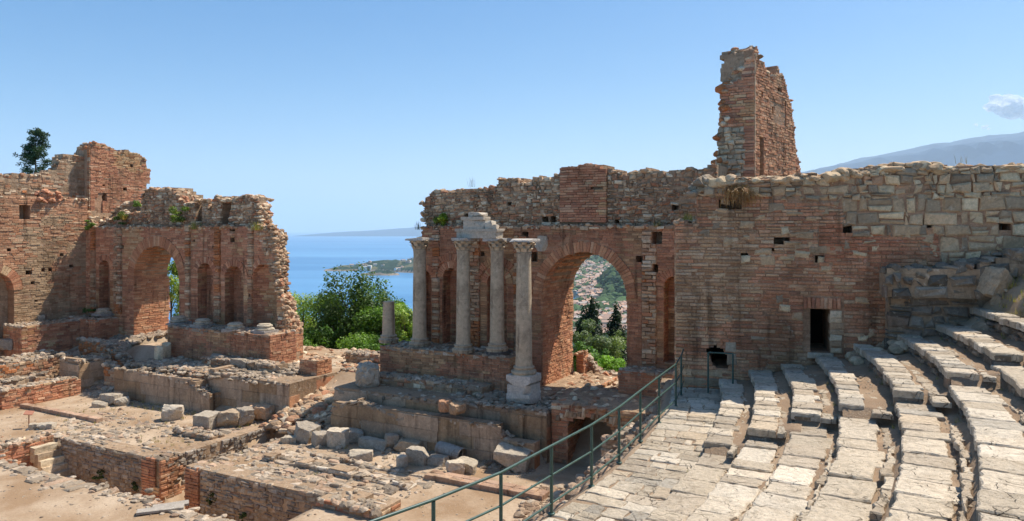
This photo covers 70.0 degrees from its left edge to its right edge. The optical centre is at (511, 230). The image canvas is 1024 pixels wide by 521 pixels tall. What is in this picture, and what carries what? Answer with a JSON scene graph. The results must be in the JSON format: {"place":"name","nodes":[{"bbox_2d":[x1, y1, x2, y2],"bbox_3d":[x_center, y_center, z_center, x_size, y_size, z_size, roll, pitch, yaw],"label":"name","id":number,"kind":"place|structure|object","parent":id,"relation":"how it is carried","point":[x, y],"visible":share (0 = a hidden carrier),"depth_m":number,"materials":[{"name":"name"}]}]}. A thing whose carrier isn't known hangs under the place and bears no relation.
{"place":"outdoors","nodes":[
{"label":"outdoors","id":0,"kind":"place"},
{"bbox_2d":[13,127,51,173],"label":"pine tree","id":1,"kind":"object","parent":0,"point":[31,154],"visible":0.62,"depth_m":84.43,"materials":[{"name":"green plant"}]},
{"bbox_2d":[55,329,167,398],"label":"rubble ramp ground","id":2,"kind":"structure","parent":0,"point":[154,339],"depth_m":43.27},
{"bbox_2d":[76,337,134,366],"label":"stone rubble","id":3,"kind":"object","parent":2,"relation":"on","point":[119,354],"depth_m":40.93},
{"bbox_2d":[39,412,265,441],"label":"stone pavement","id":4,"kind":"structure","parent":0,"point":[224,430],"depth_m":31.22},
{"bbox_2d":[213,435,435,495],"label":"stone pavement","id":5,"kind":"structure","parent":0,"point":[385,488],"depth_m":25.80,"materials":[{"name":"stone"}]},
{"bbox_2d":[0,342,671,520],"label":"ground","id":6,"kind":"structure","parent":0,"point":[19,507],"depth_m":25.02,"materials":[{"name":"soil"}]},
{"bbox_2d":[0,371,49,386],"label":"wall","id":7,"kind":"structure","parent":6,"relation":"on","point":[33,376],"depth_m":36.85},
{"bbox_2d":[0,432,53,466],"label":"pit wall","id":8,"kind":"structure","parent":6,"relation":"on","point":[18,448],"depth_m":29.00,"materials":[{"name":"brick"}]},
{"bbox_2d":[0,349,72,378],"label":"wall","id":9,"kind":"structure","parent":6,"relation":"on","point":[23,364],"depth_m":38.37,"materials":[{"name":"stone"}]},
{"bbox_2d":[0,375,80,409],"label":"wall","id":10,"kind":"structure","parent":6,"relation":"on","point":[34,392],"depth_m":36.09,"materials":[{"name":"brick"}]},
{"bbox_2d":[3,317,79,356],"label":"wing podium","id":11,"kind":"object","parent":6,"relation":"on","point":[60,334],"visible":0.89,"depth_m":42.08,"materials":[{"name":"brick"}]},
{"bbox_2d":[0,189,87,355],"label":"side wall","id":12,"kind":"structure","parent":6,"relation":"on","point":[43,252],"depth_m":43.68,"materials":[{"name":"brick"}]},
{"bbox_2d":[0,154,84,197],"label":"wall","id":13,"kind":"structure","parent":12,"relation":"on","point":[64,174],"depth_m":46.37,"materials":[{"name":"brick"}]},
{"bbox_2d":[30,442,71,477],"bbox_3d":[-18.237,9.643,29.105,1.724,2.035,0.948,0,0,28],"label":"stone stair","id":14,"kind":"object","parent":6,"relation":"on","point":[48,457],"visible":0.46,"depth_m":29.11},
{"bbox_2d":[20,403,102,422],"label":"brick kerb","id":15,"kind":"structure","parent":6,"relation":"on","point":[55,411],"depth_m":33.53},
{"bbox_2d":[59,352,110,390],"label":"wall","id":16,"kind":"structure","parent":6,"relation":"on","point":[87,369],"depth_m":38.56,"materials":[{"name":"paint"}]},
{"bbox_2d":[68,313,118,339],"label":"corner podium","id":17,"kind":"object","parent":6,"relation":"on","point":[105,327],"visible":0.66,"depth_m":43.71,"materials":[{"name":"brick"}]},
{"bbox_2d":[101,361,121,385],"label":"wall","id":18,"kind":"structure","parent":6,"relation":"on","point":[108,371],"depth_m":38.29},
{"bbox_2d":[0,454,234,520],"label":"stone kerb","id":19,"kind":"structure","parent":6,"relation":"on","point":[34,474],"depth_m":23.91,"materials":[{"name":"stone"}]},
{"bbox_2d":[136,504,183,514],"bbox_3d":[-10.613,8.432,22.074,1.306,0.076,0.343,0,0,-20],"label":"stone slab","id":20,"kind":"object","parent":19,"relation":"on","point":[159,509],"visible":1,"depth_m":21.98,"materials":[{"name":"stone"}]},
{"bbox_2d":[113,366,220,411],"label":"plastered wall","id":21,"kind":"structure","parent":6,"relation":"on","point":[163,388],"depth_m":35.27,"materials":[{"name":"paint"}]},
{"bbox_2d":[60,422,275,502],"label":"pit wall","id":22,"kind":"structure","parent":6,"relation":"on","point":[124,467],"depth_m":28.18,"materials":[{"name":"brick"}]},
{"bbox_2d":[161,404,183,420],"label":"fallen block","id":23,"kind":"object","parent":6,"relation":"on","point":[172,412],"depth_m":32.52,"materials":[{"name":"stone"}]},
{"bbox_2d":[128,356,219,383],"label":"stage platform","id":24,"kind":"structure","parent":6,"relation":"on","point":[186,365],"depth_m":36.72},
{"bbox_2d":[124,357,288,384],"bbox_3d":[-14.757,6.901,35.993,10.520,0.310,2.866,0,0,28],"label":"rubble","id":25,"kind":"object","parent":24,"relation":"on","point":[212,377],"visible":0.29,"depth_m":35.24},
{"bbox_2d":[85,187,303,339],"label":"stage wall","id":26,"kind":"structure","parent":6,"relation":"on","point":[231,266],"depth_m":41.55,"materials":[{"name":"brick"}]},
{"bbox_2d":[74,141,150,212],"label":"corner tower","id":27,"kind":"structure","parent":26,"relation":"on","point":[114,179],"depth_m":48.83,"materials":[{"name":"brick"}]},
{"bbox_2d":[104,200,169,254],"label":"rubble mass","id":28,"kind":"object","parent":26,"relation":"on","point":[124,206],"visible":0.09,"depth_m":45.93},
{"bbox_2d":[172,425,224,440],"bbox_3d":[-12.952,8.390,30.188,2.565,0.470,0.856,0,0,28],"label":"wall footing","id":29,"kind":"object","parent":6,"relation":"on","point":[199,433],"depth_m":29.98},
{"bbox_2d":[193,410,219,429],"bbox_3d":[-13.070,8.190,31.393,0.943,0.709,0.860,0,0,21],"label":"fallen block","id":30,"kind":"object","parent":6,"relation":"on","point":[206,419],"depth_m":31.07,"materials":[{"name":"stone"}]},
{"bbox_2d":[216,408,239,427],"bbox_3d":[-12.236,8.151,31.629,0.966,0.790,0.902,0,0,-10],"label":"fallen block","id":31,"kind":"object","parent":6,"relation":"on","point":[228,418],"depth_m":31.28,"materials":[{"name":"stone"}]},
{"bbox_2d":[167,322,296,362],"bbox_3d":[-14.900,5.992,38.699,7.846,1.816,1.989,0,0,27],"label":"brick podium","id":32,"kind":"object","parent":6,"relation":"on","point":[187,341],"visible":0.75,"depth_m":37.56,"materials":[{"name":"brick"}]},
{"bbox_2d":[26,407,445,498],"bbox_3d":[-11.268,8.501,28.490,19.265,0.299,4.493,0,0,28],"label":"rubble","id":33,"kind":"object","parent":6,"relation":"on","point":[94,430],"visible":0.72,"depth_m":28.44,"materials":[{"name":"stone"}]},
{"bbox_2d":[236,406,254,426],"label":"fallen block","id":34,"kind":"object","parent":6,"relation":"on","point":[246,415],"depth_m":31.62,"materials":[{"name":"stone"}]},
{"bbox_2d":[250,403,274,419],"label":"fallen block","id":35,"kind":"object","parent":6,"relation":"on","point":[265,411],"depth_m":32.32,"materials":[{"name":"stone"}]},
{"bbox_2d":[184,458,352,520],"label":"pit wall","id":36,"kind":"structure","parent":6,"relation":"on","point":[235,491],"depth_m":24.79,"materials":[{"name":"brick"}]},
{"bbox_2d":[209,362,338,413],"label":"stage platform","id":37,"kind":"structure","parent":6,"relation":"on","point":[281,391],"depth_m":33.64,"materials":[{"name":"paint"}]},
{"bbox_2d":[201,355,300,375],"bbox_3d":[-12.722,6.694,35.967,6.411,0.856,1.268,0,0,28],"label":"stone ledge","id":38,"kind":"object","parent":37,"relation":"on","point":[269,366],"visible":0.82,"depth_m":35.42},
{"bbox_2d":[299,355,331,375],"bbox_3d":[-9.364,6.513,34.790,1.211,0.988,1.099,0,0,28],"label":"brick cube","id":39,"kind":"object","parent":37,"relation":"on","point":[316,365],"visible":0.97,"depth_m":34.48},
{"bbox_2d":[0,396,562,520],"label":"rubble","id":40,"kind":"object","parent":6,"relation":"on","point":[231,455],"visible":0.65,"depth_m":25.01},
{"bbox_2d":[294,420,320,443],"bbox_3d":[-8.332,8.147,29.514,1.010,0.802,0.825,0,0,22],"label":"fallen block","id":41,"kind":"object","parent":6,"relation":"on","point":[304,430],"depth_m":29.19,"materials":[{"name":"stone"}]},
{"bbox_2d":[326,427,348,447],"bbox_3d":[-6.867,8.194,28.833,0.871,0.716,0.774,0,0,0],"label":"fallen block","id":42,"kind":"object","parent":6,"relation":"on","point":[336,437],"depth_m":28.51,"materials":[{"name":"stone"}]},
{"bbox_2d":[262,451,416,490],"bbox_3d":[-6.185,8.443,25.651,6.653,0.354,0.716,0,0,28],"label":"wall footing","id":43,"kind":"object","parent":6,"relation":"on","point":[343,471],"depth_m":25.40,"materials":[{"name":"stone"}]},
{"bbox_2d":[315,487,400,519],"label":"pit wall","id":44,"kind":"structure","parent":6,"relation":"on","point":[356,502],"depth_m":22.12,"materials":[{"name":"stone"}]},
{"bbox_2d":[349,449,372,461],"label":"fallen block","id":45,"kind":"object","parent":6,"relation":"on","point":[363,454],"depth_m":26.91,"materials":[{"name":"stone"}]},
{"bbox_2d":[310,452,426,478],"bbox_3d":[-5.068,8.462,26.276,5.604,0.314,0.432,0,0,28],"label":"wall footing","id":46,"kind":"object","parent":6,"relation":"on","point":[345,459],"depth_m":26.33,"materials":[{"name":"stone"}]},
{"bbox_2d":[358,436,386,451],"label":"fallen block","id":47,"kind":"object","parent":6,"relation":"on","point":[375,443],"depth_m":28.37,"materials":[{"name":"stone"}]},
{"bbox_2d":[393,437,422,452],"bbox_3d":[-4.003,8.310,28.194,1.184,0.500,0.695,0,0,17],"label":"fallen block","id":48,"kind":"object","parent":6,"relation":"on","point":[402,445],"depth_m":27.95,"materials":[{"name":"stone"}]},
{"bbox_2d":[406,446,429,466],"bbox_3d":[-3.424,8.239,26.655,0.797,0.622,0.579,0,0,20],"label":"fallen block","id":49,"kind":"object","parent":6,"relation":"on","point":[418,455],"depth_m":26.42,"materials":[{"name":"stone"}]},
{"bbox_2d":[330,397,539,468],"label":"plastered wall","id":50,"kind":"structure","parent":6,"relation":"on","point":[479,439],"depth_m":28.03,"materials":[{"name":"paint"}]},
{"bbox_2d":[351,445,520,477],"bbox_3d":[-3.729,8.506,27.737,9.207,0.342,1.439,0,0,28],"label":"rubble","id":51,"kind":"object","parent":6,"relation":"on","point":[492,464],"visible":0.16,"depth_m":26.46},
{"bbox_2d":[334,381,554,463],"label":"stage platform","id":52,"kind":"structure","parent":6,"relation":"on","point":[528,421],"depth_m":28.21,"materials":[{"name":"stone"}]},
{"bbox_2d":[355,361,379,387],"bbox_3d":[-6.200,6.243,31.500,1.097,1.175,1.058,0,0,-22],"label":"fallen block","id":53,"kind":"object","parent":52,"relation":"on","point":[367,373],"depth_m":31.12,"materials":[{"name":"stone"}]},
{"bbox_2d":[379,371,493,396],"bbox_3d":[-3.516,6.598,31.068,5.884,0.835,1.203,0,0,29],"label":"stone ledge","id":54,"kind":"object","parent":52,"relation":"on","point":[442,384],"visible":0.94,"depth_m":30.55,"materials":[{"name":"stone"}]},
{"bbox_2d":[506,238,540,403],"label":"stone column","id":55,"kind":"structure","parent":52,"relation":"on","point":[523,378],"depth_m":28.07,"materials":[{"name":"grey stone"}]},
{"bbox_2d":[380,340,515,392],"bbox_3d":[-2.602,5.994,32.154,6.718,1.828,2.037,0,0,28],"label":"brick podium","id":56,"kind":"object","parent":6,"relation":"on","point":[445,361],"visible":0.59,"depth_m":31.32,"materials":[{"name":"brick"}]},
{"bbox_2d":[379,301,398,343],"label":"stone column","id":57,"kind":"structure","parent":56,"relation":"on","point":[388,336],"depth_m":33.56,"materials":[{"name":"grey stone"}]},
{"bbox_2d":[405,237,433,346],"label":"stone column","id":58,"kind":"structure","parent":56,"relation":"on","point":[419,338],"depth_m":32.52,"materials":[{"name":"grey stone"}]},
{"bbox_2d":[451,238,477,353],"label":"stone column","id":59,"kind":"structure","parent":56,"relation":"on","point":[463,344],"depth_m":30.82,"materials":[{"name":"grey stone"}]},
{"bbox_2d":[483,238,512,355],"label":"stone column","id":60,"kind":"structure","parent":56,"relation":"on","point":[496,346],"depth_m":30.47,"materials":[{"name":"grey stone"}]},
{"bbox_2d":[455,212,504,237],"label":"entablature","id":61,"kind":"structure","parent":60,"relation":"on","point":[478,225],"depth_m":30.66,"materials":[{"name":"stone"}]},
{"bbox_2d":[434,441,466,459],"bbox_3d":[-2.208,8.200,27.031,1.385,0.576,0.558,0,0,39],"label":"column drum","id":62,"kind":"object","parent":6,"relation":"on","point":[452,451],"depth_m":26.93,"materials":[{"name":"grey stone"}]},
{"bbox_2d":[292,346,617,390],"bbox_3d":[-2.618,7.072,36.284,21.298,1.099,6.869,0,0,28],"label":"rubble","id":63,"kind":"object","parent":6,"relation":"on","point":[350,364],"visible":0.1,"depth_m":36.30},
{"bbox_2d":[445,459,464,474],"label":"fallen block","id":64,"kind":"object","parent":6,"relation":"on","point":[456,466],"depth_m":25.28,"materials":[{"name":"stone"}]},
{"bbox_2d":[424,469,549,501],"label":"brick kerb","id":65,"kind":"structure","parent":6,"relation":"on","point":[509,489],"depth_m":23.93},
{"bbox_2d":[493,442,530,472],"bbox_3d":[0.032,8.119,26.026,1.321,0.910,0.879,0,0,13],"label":"fallen block","id":66,"kind":"object","parent":6,"relation":"on","point":[506,454],"depth_m":25.71,"materials":[{"name":"stone"}]},
{"bbox_2d":[417,163,726,386],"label":"stage wall","id":67,"kind":"structure","parent":6,"relation":"on","point":[572,218],"depth_m":31.04,"materials":[{"name":"brick"}]},
{"bbox_2d":[711,45,796,176],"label":"brick tower","id":68,"kind":"structure","parent":67,"relation":"on","point":[754,136],"depth_m":29.86,"materials":[{"name":"brick"}]},
{"bbox_2d":[540,373,617,399],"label":"stage platform","id":69,"kind":"structure","parent":6,"relation":"on","point":[555,393],"depth_m":31.56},
{"bbox_2d":[574,350,588,373],"bbox_3d":[3.282,6.442,34.299,0.562,1.717,0.706,0,0,28],"label":"brick stump","id":70,"kind":"object","parent":6,"relation":"on","point":[582,364],"visible":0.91,"depth_m":34.09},
{"bbox_2d":[512,382,664,520],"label":"rubble","id":71,"kind":"object","parent":6,"relation":"on","point":[530,506],"visible":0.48,"depth_m":18.32,"materials":[{"name":"stone"}]},
{"bbox_2d":[551,381,655,463],"bbox_3d":[4.876,7.445,28.398,4.817,2.510,6.302,0,0,26],"label":"vaulted passage","id":72,"kind":"object","parent":6,"relation":"on","point":[571,412],"visible":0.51,"depth_m":26.66,"materials":[{"name":"stone"}]},
{"bbox_2d":[617,365,674,396],"bbox_3d":[5.590,6.275,28.197,2.972,2.050,1.278,0,0,29],"label":"brick podium","id":73,"kind":"object","parent":72,"relation":"on","point":[633,379],"visible":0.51,"depth_m":28.03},
{"bbox_2d":[601,419,638,453],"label":"wall","id":74,"kind":"structure","parent":6,"relation":"on","point":[607,446],"depth_m":24.21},
{"bbox_2d":[641,379,753,520],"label":"seat tier","id":75,"kind":"object","parent":6,"relation":"on","point":[695,485],"visible":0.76,"depth_m":14.61,"materials":[{"name":"stone"}]},
{"bbox_2d":[686,370,801,520],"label":"seat tier","id":76,"kind":"object","parent":75,"relation":"on","point":[742,484],"visible":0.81,"depth_m":14.01,"materials":[{"name":"stone"}]},
{"bbox_2d":[742,364,838,520],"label":"seat tier","id":77,"kind":"object","parent":76,"relation":"on","point":[797,481],"visible":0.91,"depth_m":13.16,"materials":[{"name":"stone"}]},
{"bbox_2d":[801,356,901,520],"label":"seat tier","id":78,"kind":"object","parent":77,"relation":"on","point":[862,476],"visible":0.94,"depth_m":12.40,"materials":[{"name":"stone"}]},
{"bbox_2d":[853,344,979,520],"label":"seat tier","id":79,"kind":"object","parent":78,"relation":"on","point":[938,479],"visible":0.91,"depth_m":11.32,"materials":[{"name":"stone"}]},
{"bbox_2d":[897,334,1023,520],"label":"seat tier","id":80,"kind":"object","parent":79,"relation":"on","point":[990,412],"visible":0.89,"depth_m":11.75,"materials":[{"name":"stone"}]},
{"bbox_2d":[935,324,1023,399],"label":"seat tier","id":81,"kind":"object","parent":80,"relation":"on","point":[996,352],"visible":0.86,"depth_m":15.39,"materials":[{"name":"stone"}]},
{"bbox_2d":[970,307,1023,344],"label":"seat tier","id":82,"kind":"object","parent":81,"relation":"on","point":[1010,326],"visible":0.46,"depth_m":16.93,"materials":[{"name":"stone"}]},
{"bbox_2d":[673,161,1023,388],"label":"theatre wall","id":83,"kind":"structure","parent":6,"relation":"on","point":[789,274],"depth_m":20.46,"materials":[{"name":"brick"}]},
{"bbox_2d":[715,184,772,211],"bbox_3d":[6.591,-0.911,20.774,1.576,0.817,0.341,0,0,17],"label":"grass tuft","id":84,"kind":"object","parent":83,"relation":"on","point":[743,193],"visible":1,"depth_m":20.76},
{"bbox_2d":[804,297,843,358],"bbox_3d":[8.725,2.726,20.494,1.055,1.711,0.468,0,0,16],"label":"doorway","id":85,"kind":"structure","parent":83,"relation":"in","point":[834,318],"depth_m":20.27,"materials":[{"name":"stone"}]},
{"bbox_2d":[845,248,1023,364],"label":"stone buttress","id":86,"kind":"structure","parent":83,"relation":"attached to","point":[921,300],"depth_m":19.02,"materials":[{"name":"stone"}]},
{"bbox_2d":[299,227,422,235],"bbox_3d":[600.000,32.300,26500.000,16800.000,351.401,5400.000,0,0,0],"label":"bay hills","id":87,"kind":"structure","parent":0,"point":[413,231],"depth_m":24747.95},
{"bbox_2d":[324,259,412,274],"bbox_3d":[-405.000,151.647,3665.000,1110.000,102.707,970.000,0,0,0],"label":"headland terrain","id":88,"kind":"structure","parent":0,"point":[388,267],"depth_m":3566.56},
{"bbox_2d":[167,232,574,320],"bbox_3d":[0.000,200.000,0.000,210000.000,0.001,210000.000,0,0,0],"label":"sea","id":89,"kind":"structure","parent":0,"point":[310,257],"depth_m":5169.40,"materials":[{"name":"liquid"}]},
{"bbox_2d":[0,0,1023,231],"label":"sky","id":90,"kind":"structure","parent":0,"point":[347,115],"materials":[{"name":"blue"}]},
{"bbox_2d":[592,255,625,358],"bbox_3d":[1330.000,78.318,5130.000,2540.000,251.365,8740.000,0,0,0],"label":"coastal plain","id":91,"kind":"structure","parent":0,"point":[594,259],"depth_m":3752.04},
{"bbox_2d":[572,255,626,346],"bbox_3d":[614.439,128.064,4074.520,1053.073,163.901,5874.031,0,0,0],"label":"town trees","id":92,"kind":"object","parent":91,"relation":"on","point":[610,294],"visible":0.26,"depth_m":2002.84,"materials":[{"name":"plant"}]},
{"bbox_2d":[572,255,626,332],"bbox_3d":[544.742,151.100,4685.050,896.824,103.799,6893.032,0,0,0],"label":"town houses","id":93,"kind":"structure","parent":91,"relation":"on","point":[591,290],"depth_m":2019.66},
{"bbox_2d":[539,379,721,520],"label":"walkway paving","id":94,"kind":"structure","parent":0,"point":[678,424],"depth_m":14.20,"materials":[{"name":"stone"}]},
{"bbox_2d":[369,349,683,520],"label":"metal railing","id":95,"kind":"object","parent":94,"relation":"on","point":[432,501],"visible":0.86,"depth_m":12.38,"materials":[{"name":"metal"}]},
{"bbox_2d":[801,131,1023,174],"bbox_3d":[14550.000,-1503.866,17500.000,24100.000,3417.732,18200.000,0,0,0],"label":"volcano terrain","id":96,"kind":"structure","parent":0,"point":[992,150],"depth_m":11543.61,"materials":[{"name":"blue"}]},
{"bbox_2d":[957,276,1023,327],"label":"earth bank","id":97,"kind":"structure","parent":0,"point":[1015,292],"depth_m":17.91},
{"bbox_2d":[976,266,1013,297],"bbox_3d":[12.230,1.345,18.416,0.783,0.870,0.684,0,0,0],"label":"boulder","id":98,"kind":"object","parent":97,"relation":"on","point":[994,281],"visible":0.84,"depth_m":18.21,"materials":[{"name":"stone"}]},
{"bbox_2d":[983,94,1023,119],"bbox_3d":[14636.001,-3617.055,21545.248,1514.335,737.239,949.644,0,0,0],"label":"cloud","id":99,"kind":"structure","parent":0,"point":[1009,106],"depth_m":21271.96,"materials":[{"name":"white"}]},
{"bbox_3d":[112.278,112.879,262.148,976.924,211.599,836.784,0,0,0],"label":"hillside","id":100,"kind":"structure","parent":0,"visible":0},
{"bbox_2d":[167,261,179,319],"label":"shrub","id":101,"kind":"object","parent":100,"relation":"on","point":[174,284],"visible":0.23,"depth_m":50.77,"materials":[{"name":"green plant"}]},
{"bbox_2d":[289,291,342,333],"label":"broadleaf tree","id":102,"kind":"object","parent":100,"relation":"on","point":[307,321],"visible":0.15,"depth_m":53.53,"materials":[{"name":"green plant"}]},
{"bbox_2d":[303,329,332,347],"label":"shrub","id":103,"kind":"object","parent":100,"relation":"on","point":[315,341],"visible":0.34,"depth_m":46.98,"materials":[{"name":"green plant"}]},
{"bbox_2d":[303,314,357,348],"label":"broadleaf tree","id":104,"kind":"object","parent":100,"relation":"on","point":[325,330],"visible":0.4,"depth_m":47.69,"materials":[{"name":"green plant"}]},
{"bbox_2d":[310,261,409,348],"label":"broadleaf tree","id":105,"kind":"object","parent":100,"relation":"on","point":[334,303],"visible":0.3,"depth_m":48.91,"materials":[{"name":"green plant"}]},
{"bbox_2d":[334,331,387,350],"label":"shrub","id":106,"kind":"object","parent":100,"relation":"on","point":[369,342],"visible":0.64,"depth_m":44.16,"materials":[{"name":"green plant"}]},
{"bbox_2d":[348,298,412,347],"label":"broadleaf tree","id":107,"kind":"object","parent":100,"relation":"on","point":[371,321],"visible":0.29,"depth_m":46.87,"materials":[{"name":"green plant"}]},
{"bbox_2d":[394,304,412,341],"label":"broadleaf tree","id":108,"kind":"object","parent":100,"relation":"on","point":[403,316],"visible":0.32,"depth_m":45.32,"materials":[{"name":"green plant"}]},
{"bbox_2d":[572,318,595,371],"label":"broadleaf tree","id":109,"kind":"object","parent":100,"relation":"on","point":[589,326],"visible":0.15,"depth_m":52.97,"materials":[{"name":"green plant"}]},
{"bbox_2d":[573,296,607,370],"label":"cypress tree","id":110,"kind":"object","parent":100,"relation":"on","point":[592,312],"visible":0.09,"depth_m":60.66,"materials":[{"name":"green plant"}]},
{"bbox_2d":[583,334,615,359],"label":"olive tree","id":111,"kind":"object","parent":100,"relation":"on","point":[600,343],"visible":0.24,"depth_m":45.30,"materials":[{"name":"green plant"}]},
{"bbox_2d":[597,355,625,371],"bbox_3d":[5.093,7.459,38.045,2.028,1.922,2.193,0,0,-42],"label":"shrub","id":112,"kind":"object","parent":100,"relation":"on","point":[607,363],"visible":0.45,"depth_m":37.68,"materials":[{"name":"green plant"}]},
{"bbox_2d":[597,329,626,367],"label":"olive tree","id":113,"kind":"object","parent":100,"relation":"on","point":[615,349],"visible":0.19,"depth_m":45.47,"materials":[{"name":"green plant"}]},
{"bbox_2d":[604,302,626,365],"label":"cypress tree","id":114,"kind":"object","parent":100,"relation":"on","point":[613,326],"visible":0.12,"depth_m":61.83,"materials":[{"name":"green plant"}]},
{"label":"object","id":115,"kind":"structure","parent":0,"visible":0},
{"bbox_2d":[258,360,376,434],"bbox_3d":[-7.459,7.584,33.439,4.269,2.168,7.424,0,0,27],"label":"rubble","id":116,"kind":"object","parent":115,"relation":"on","point":[316,407],"visible":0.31,"depth_m":31.68,"materials":[{"name":"stone"}]},
{"bbox_2d":[345,349,379,363],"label":"wall","id":117,"kind":"structure","parent":115,"relation":"on","point":[355,356],"depth_m":37.12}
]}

